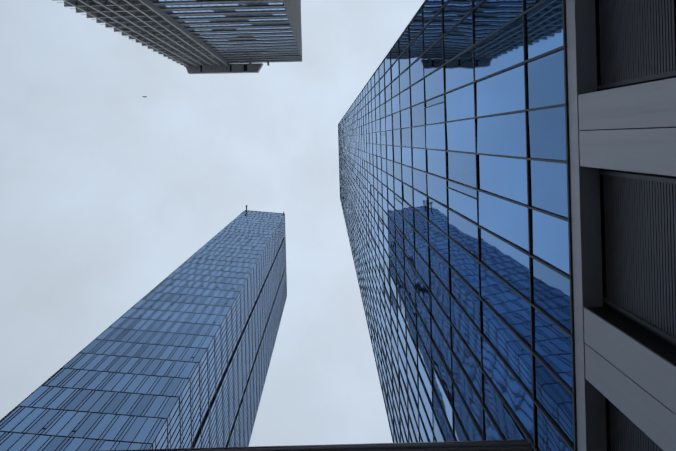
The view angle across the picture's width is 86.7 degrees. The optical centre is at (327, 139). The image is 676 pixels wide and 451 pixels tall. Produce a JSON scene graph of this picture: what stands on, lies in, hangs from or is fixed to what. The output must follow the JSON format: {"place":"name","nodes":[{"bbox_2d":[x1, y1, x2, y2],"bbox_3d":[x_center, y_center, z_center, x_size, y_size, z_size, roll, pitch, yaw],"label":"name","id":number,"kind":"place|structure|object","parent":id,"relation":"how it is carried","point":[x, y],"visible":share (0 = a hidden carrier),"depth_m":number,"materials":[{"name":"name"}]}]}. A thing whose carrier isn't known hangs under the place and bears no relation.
{"place":"outdoors","nodes":[
{"label":"outdoors","id":0,"kind":"place"},
{"bbox_2d":[0,211,286,450],"bbox_3d":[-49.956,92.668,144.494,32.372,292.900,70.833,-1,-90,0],"label":"tower","id":1,"kind":"structure","parent":0,"point":[99,362],"depth_m":103.73,"materials":[{"name":"blue glass"}]},
{"bbox_2d":[0,0,424,446],"label":"sky","id":2,"kind":"structure","parent":0,"point":[107,189],"materials":[{"name":"white"}]},
{"bbox_2d":[150,0,300,71],"bbox_3d":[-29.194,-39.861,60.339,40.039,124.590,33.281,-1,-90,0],"label":"windows","id":3,"kind":"structure","parent":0,"point":[207,11],"depth_m":83.46,"materials":[{"name":"blue glass"}]},
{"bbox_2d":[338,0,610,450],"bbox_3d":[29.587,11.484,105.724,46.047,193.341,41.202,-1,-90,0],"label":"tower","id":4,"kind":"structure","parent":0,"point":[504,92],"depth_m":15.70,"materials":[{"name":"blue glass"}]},
{"label":"ground","id":5,"kind":"structure","parent":0,"visible":0},
{"bbox_2d":[0,205,286,450],"bbox_3d":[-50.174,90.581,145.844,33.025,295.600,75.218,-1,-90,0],"label":"tower mullions","id":6,"kind":"object","parent":5,"relation":"on","point":[228,361],"visible":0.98,"depth_m":121.36,"materials":[{"name":"black metal"}]},
{"bbox_2d":[52,0,301,73],"bbox_3d":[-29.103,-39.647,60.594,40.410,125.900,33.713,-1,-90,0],"label":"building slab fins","id":7,"kind":"object","parent":5,"relation":"on","point":[152,25],"visible":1,"depth_m":85.34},
{"bbox_2d":[102,439,531,450],"bbox_3d":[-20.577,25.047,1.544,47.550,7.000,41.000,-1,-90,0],"label":"canopy frame","id":8,"kind":"object","parent":5,"relation":"on","point":[530,445],"visible":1,"depth_m":4.68,"materials":[{"name":"black metal"}]},
{"bbox_2d":[164,441,529,450],"bbox_3d":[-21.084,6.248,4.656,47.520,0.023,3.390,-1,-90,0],"label":"ribbed canopy soffit","id":9,"kind":"structure","parent":8,"relation":"attached to","point":[501,446],"depth_m":4.65,"materials":[{"name":"black metal"}]},
{"bbox_2d":[566,0,675,450],"bbox_3d":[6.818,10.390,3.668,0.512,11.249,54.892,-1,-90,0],"label":"tower podium piers","id":10,"kind":"structure","parent":5,"relation":"on","point":[633,380],"depth_m":8.33,"materials":[{"name":"grey concrete"}]},
{"bbox_2d":[338,0,576,450],"bbox_3d":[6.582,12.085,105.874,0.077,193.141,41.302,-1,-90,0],"label":"tower mullions","id":11,"kind":"object","parent":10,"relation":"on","point":[572,392],"visible":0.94,"depth_m":18.96,"materials":[{"name":"black metal"}]},
{"bbox_2d":[580,76,675,364],"bbox_3d":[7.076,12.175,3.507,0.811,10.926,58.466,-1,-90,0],"label":"tower podium recess","id":12,"kind":"object","parent":5,"relation":"on","point":[660,345],"visible":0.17,"depth_m":7.77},
{"bbox_2d":[598,0,675,450],"bbox_3d":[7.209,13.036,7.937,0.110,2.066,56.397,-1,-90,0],"label":"louvers","id":13,"kind":"object","parent":12,"relation":"attached to","point":[637,41],"visible":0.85,"depth_m":7.91,"materials":[{"name":"black metal"}]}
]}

